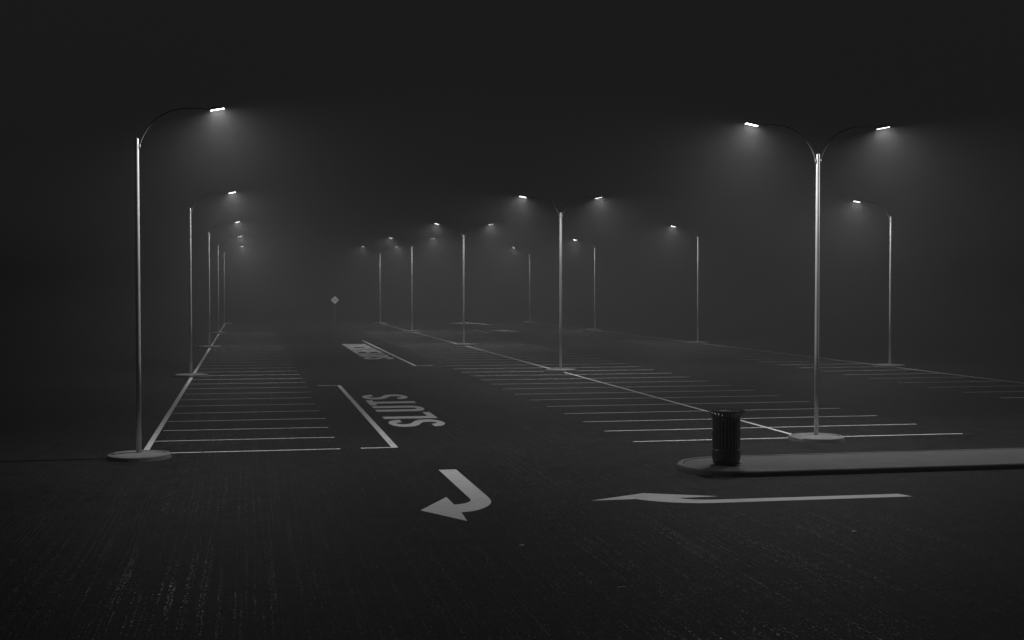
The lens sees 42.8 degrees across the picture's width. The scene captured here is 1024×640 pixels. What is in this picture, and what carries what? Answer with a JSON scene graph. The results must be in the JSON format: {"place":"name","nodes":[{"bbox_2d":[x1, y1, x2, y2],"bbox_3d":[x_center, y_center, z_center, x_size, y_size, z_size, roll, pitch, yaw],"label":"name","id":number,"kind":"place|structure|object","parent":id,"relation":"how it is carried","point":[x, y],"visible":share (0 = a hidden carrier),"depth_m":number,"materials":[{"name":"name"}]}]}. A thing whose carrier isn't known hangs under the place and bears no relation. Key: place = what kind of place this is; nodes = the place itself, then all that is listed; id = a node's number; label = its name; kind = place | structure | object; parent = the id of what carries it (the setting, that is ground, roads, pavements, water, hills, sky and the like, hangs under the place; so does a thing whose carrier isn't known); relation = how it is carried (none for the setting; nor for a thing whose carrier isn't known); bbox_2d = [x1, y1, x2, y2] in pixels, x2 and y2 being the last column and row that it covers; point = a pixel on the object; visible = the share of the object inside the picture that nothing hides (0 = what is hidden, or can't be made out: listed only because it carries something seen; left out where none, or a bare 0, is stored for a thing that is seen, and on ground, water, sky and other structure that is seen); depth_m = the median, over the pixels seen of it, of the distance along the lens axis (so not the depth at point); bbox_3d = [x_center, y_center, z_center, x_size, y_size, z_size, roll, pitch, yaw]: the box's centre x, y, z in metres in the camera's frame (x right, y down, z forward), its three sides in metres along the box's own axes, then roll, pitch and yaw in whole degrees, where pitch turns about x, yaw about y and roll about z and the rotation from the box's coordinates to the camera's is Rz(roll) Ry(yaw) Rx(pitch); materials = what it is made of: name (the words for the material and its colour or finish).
{"place":"outdoors","nodes":[
{"label":"outdoors","id":0,"kind":"place"},
{"bbox_2d":[0,293,1023,639],"bbox_3d":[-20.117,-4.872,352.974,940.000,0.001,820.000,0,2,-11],"label":"ground","id":1,"kind":"structure","parent":0,"point":[270,531],"depth_m":30.60,"materials":[{"name":"black asphalt"}]},
{"bbox_2d":[106,106,224,461],"bbox_3d":[-8.845,-0.975,33.359,2.985,8.997,1.596,0,2,-11],"label":"lamp post","id":2,"kind":"object","parent":1,"relation":"on","point":[138,454],"visible":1,"depth_m":33.18,"materials":[{"name":"metal"}]},
{"bbox_2d":[144,378,192,449],"bbox_3d":[-12.474,3.125,48.289,0.158,0.001,28.910,0,2,-11],"label":"parking line","id":3,"kind":"object","parent":1,"relation":"on","point":[157,431],"visible":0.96,"depth_m":42.87,"materials":[{"name":"paint"}]},
{"bbox_2d":[193,348,210,372],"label":"parking line","id":4,"kind":"object","parent":1,"relation":"on","point":[200,363],"visible":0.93,"depth_m":75.67,"materials":[{"name":"paint"}]},
{"bbox_2d":[174,191,235,377],"bbox_3d":[-14.866,-1.760,63.234,2.983,8.997,1.596,0,2,-11],"label":"lamp post","id":5,"kind":"object","parent":1,"relation":"on","point":[189,375],"visible":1,"depth_m":63.06,"materials":[{"name":"metal"}]},
{"bbox_2d":[198,221,239,347],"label":"lamp post","id":6,"kind":"object","parent":1,"relation":"on","point":[211,346],"visible":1,"depth_m":92.60,"materials":[{"name":"metal"}]},
{"bbox_2d":[210,236,240,333],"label":"lamp post","id":7,"kind":"object","parent":1,"relation":"on","point":[218,332],"visible":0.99,"depth_m":119.84,"materials":[{"name":"metal"}]},
{"bbox_2d":[173,411,282,413],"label":"stall line","id":8,"kind":"object","parent":1,"relation":"on","point":[230,412],"visible":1,"depth_m":45.28,"materials":[{"name":"paint"}]},
{"bbox_2d":[217,246,240,323],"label":"lamp post","id":9,"kind":"object","parent":1,"relation":"on","point":[224,293],"visible":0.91,"depth_m":149.35,"materials":[{"name":"metal"}]},
{"bbox_2d":[154,437,330,441],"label":"stall line","id":10,"kind":"object","parent":1,"relation":"on","point":[243,439],"visible":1,"depth_m":37.33,"materials":[{"name":"paint"}]},
{"bbox_2d":[165,427,324,430],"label":"stall line","id":11,"kind":"object","parent":1,"relation":"on","point":[258,428],"visible":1,"depth_m":40.20,"materials":[{"name":"paint"}]},
{"bbox_2d":[169,418,325,421],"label":"stall line","id":12,"kind":"object","parent":1,"relation":"on","point":[262,419],"visible":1,"depth_m":42.91,"materials":[{"name":"paint"}]},
{"bbox_2d":[211,404,283,405],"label":"stall line","id":13,"kind":"object","parent":1,"relation":"on","point":[226,405],"visible":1,"depth_m":47.92,"materials":[{"name":"paint"}]},
{"bbox_2d":[176,448,340,452],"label":"stall line","id":14,"kind":"object","parent":1,"relation":"on","point":[239,451],"visible":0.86,"depth_m":34.63,"materials":[{"name":"paint"}]},
{"bbox_2d":[331,296,338,303],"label":"warning sign","id":15,"kind":"object","parent":1,"relation":"on","point":[334,300],"visible":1,"depth_m":101.27,"materials":[{"name":"metal"}]},
{"bbox_2d":[323,385,397,447],"bbox_3d":[-5.827,3.176,46.487,1.020,0.001,22.670,0,2,-11],"label":"bracket line","id":16,"kind":"object","parent":1,"relation":"on","point":[390,442],"visible":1,"depth_m":42.28,"materials":[{"name":"paint"}]},
{"bbox_2d":[342,344,392,358],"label":"painted word","id":17,"kind":"object","parent":1,"relation":"on","point":[368,355],"visible":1,"depth_m":84.68,"materials":[{"name":"paint"}]},
{"bbox_2d":[361,246,398,323],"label":"lamp post","id":18,"kind":"object","parent":1,"relation":"on","point":[380,322],"visible":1,"depth_m":152.55,"materials":[{"name":"metal"}]},
{"bbox_2d":[362,340,432,365],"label":"bracket line","id":19,"kind":"object","parent":1,"relation":"on","point":[393,355],"visible":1,"depth_m":82.85,"materials":[{"name":"paint"}]},
{"bbox_2d":[362,394,444,426],"bbox_3d":[-4.043,3.169,46.745,1.780,0.001,12.150,0,2,-11],"label":"painted word","id":20,"kind":"object","parent":1,"relation":"on","point":[416,422],"visible":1,"depth_m":46.00,"materials":[{"name":"paint"}]},
{"bbox_2d":[389,237,432,331],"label":"lamp post","id":21,"kind":"object","parent":1,"relation":"on","point":[411,330],"visible":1,"depth_m":124.59,"materials":[{"name":"metal"}]},
{"bbox_2d":[421,469,490,520],"bbox_3d":[-1.097,3.666,27.832,1.361,0.001,6.861,0,2,0],"label":"painted arrow","id":22,"kind":"object","parent":1,"relation":"on","point":[446,506],"visible":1,"depth_m":26.48,"materials":[{"name":"paint"}]},
{"bbox_2d":[434,223,490,345],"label":"lamp post","id":23,"kind":"object","parent":1,"relation":"on","point":[463,343],"visible":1,"depth_m":96.22,"materials":[{"name":"metal"}]},
{"bbox_2d":[468,346,546,367],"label":"parking line","id":24,"kind":"object","parent":1,"relation":"on","point":[509,357],"visible":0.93,"depth_m":79.89,"materials":[{"name":"paint"}]},
{"bbox_2d":[512,247,536,322],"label":"lamp post","id":25,"kind":"object","parent":1,"relation":"on","point":[529,321],"visible":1,"depth_m":155.88,"materials":[{"name":"metal"}]},
{"bbox_2d":[519,195,601,371],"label":"lamp post","id":26,"kind":"object","parent":1,"relation":"on","point":[560,369],"visible":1,"depth_m":66.93,"materials":[{"name":"metal"}]},
{"bbox_2d":[496,373,651,375],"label":"stall line","id":27,"kind":"object","parent":1,"relation":"on","point":[574,374],"visible":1,"depth_m":64.65,"materials":[{"name":"paint"}]},
{"bbox_2d":[502,377,651,379],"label":"stall line","id":28,"kind":"object","parent":1,"relation":"on","point":[575,378],"visible":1,"depth_m":61.87,"materials":[{"name":"paint"}]},
{"bbox_2d":[573,239,602,329],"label":"lamp post","id":29,"kind":"object","parent":1,"relation":"on","point":[594,289],"visible":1,"depth_m":129.26,"materials":[{"name":"metal"}]},
{"bbox_2d":[533,381,676,383],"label":"stall line","id":30,"kind":"object","parent":1,"relation":"on","point":[600,382],"visible":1,"depth_m":59.31,"materials":[{"name":"paint"}]},
{"bbox_2d":[527,385,728,388],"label":"stall line","id":31,"kind":"object","parent":1,"relation":"on","point":[653,386],"visible":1,"depth_m":56.68,"materials":[{"name":"paint"}]},
{"bbox_2d":[552,390,743,393],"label":"stall line","id":32,"kind":"object","parent":1,"relation":"on","point":[671,391],"visible":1,"depth_m":54.01,"materials":[{"name":"paint"}]},
{"bbox_2d":[550,395,778,399],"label":"stall line","id":33,"kind":"object","parent":1,"relation":"on","point":[622,398],"visible":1,"depth_m":51.13,"materials":[{"name":"paint"}]},
{"bbox_2d":[564,372,790,433],"bbox_3d":[5.523,3.023,52.179,0.154,0.001,28.890,0,2,-11],"label":"parking line","id":34,"kind":"object","parent":1,"relation":"on","point":[680,403],"visible":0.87,"depth_m":49.11,"materials":[{"name":"paint"}]},
{"bbox_2d":[547,401,809,406],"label":"stall line","id":35,"kind":"object","parent":1,"relation":"on","point":[697,403],"visible":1,"depth_m":48.74,"materials":[{"name":"paint"}]},
{"bbox_2d":[671,225,707,343],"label":"lamp post","id":36,"kind":"object","parent":1,"relation":"on","point":[697,342],"visible":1,"depth_m":99.99,"materials":[{"name":"metal"}]},
{"bbox_2d":[564,408,829,413],"bbox_3d":[6.784,3.192,45.878,10.178,0.001,0.125,0,2,-11],"label":"stall line","id":37,"kind":"object","parent":1,"relation":"on","point":[680,411],"visible":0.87,"depth_m":45.64,"materials":[{"name":"paint"}]},
{"bbox_2d":[588,415,876,421],"bbox_3d":[7.336,3.263,43.199,10.259,0.001,0.128,0,2,-11],"label":"stall line","id":38,"kind":"object","parent":1,"relation":"on","point":[698,419],"visible":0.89,"depth_m":42.91,"materials":[{"name":"paint"}]},
{"bbox_2d":[592,493,908,502],"bbox_3d":[4.994,3.688,27.017,6.729,0.001,1.257,0,2,1],"label":"painted arrow","id":39,"kind":"object","parent":1,"relation":"on","point":[675,498],"visible":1,"depth_m":26.98,"materials":[{"name":"paint"}]},
{"bbox_2d":[621,424,902,430],"bbox_3d":[7.835,3.333,40.511,10.256,0.001,0.126,0,2,-11],"label":"stall line","id":40,"kind":"object","parent":1,"relation":"on","point":[764,427],"visible":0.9,"depth_m":40.49,"materials":[{"name":"paint"}]},
{"bbox_2d":[701,343,873,364],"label":"parking line","id":41,"kind":"object","parent":1,"relation":"on","point":[791,354],"visible":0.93,"depth_m":83.37,"materials":[{"name":"paint"}]},
{"bbox_2d":[633,433,962,441],"bbox_3d":[8.414,3.403,37.839,10.195,0.001,0.125,0,2,-11],"label":"stall line","id":42,"kind":"object","parent":1,"relation":"on","point":[768,438],"visible":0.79,"depth_m":37.57,"materials":[{"name":"paint"}]},
{"bbox_2d":[744,121,890,442],"bbox_3d":[8.687,-1.075,37.164,4.366,8.997,1.606,0,2,-11],"label":"lamp post","id":43,"kind":"object","parent":1,"relation":"on","point":[816,436],"visible":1,"depth_m":37.11,"materials":[{"name":"metal"}]},
{"bbox_2d":[853,200,904,367],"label":"lamp post","id":44,"kind":"object","parent":1,"relation":"on","point":[889,365],"visible":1,"depth_m":70.76,"materials":[{"name":"metal"}]},
{"bbox_2d":[896,367,1018,382],"bbox_3d":[23.205,2.866,58.127,0.128,0.001,24.612,0,2,-12],"label":"parking line","id":45,"kind":"object","parent":1,"relation":"on","point":[953,374],"visible":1,"depth_m":64.59,"materials":[{"name":"paint"}]},
{"bbox_2d":[0,0,1023,293],"label":"sky","id":46,"kind":"structure","parent":0,"point":[344,126],"materials":[{"name":"black"}]},
{"bbox_2d":[676,448,1023,476],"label":"kerbed island","id":47,"kind":"structure","parent":0,"point":[867,462],"depth_m":31.41,"materials":[{"name":"concrete"}]},
{"bbox_2d":[707,409,745,466],"bbox_3d":[5.123,2.806,31.210,0.910,1.302,0.910,0,2,-11],"label":"litter bin","id":48,"kind":"object","parent":47,"relation":"on","point":[726,449],"visible":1,"depth_m":30.95,"materials":[{"name":"metal"}]}
]}

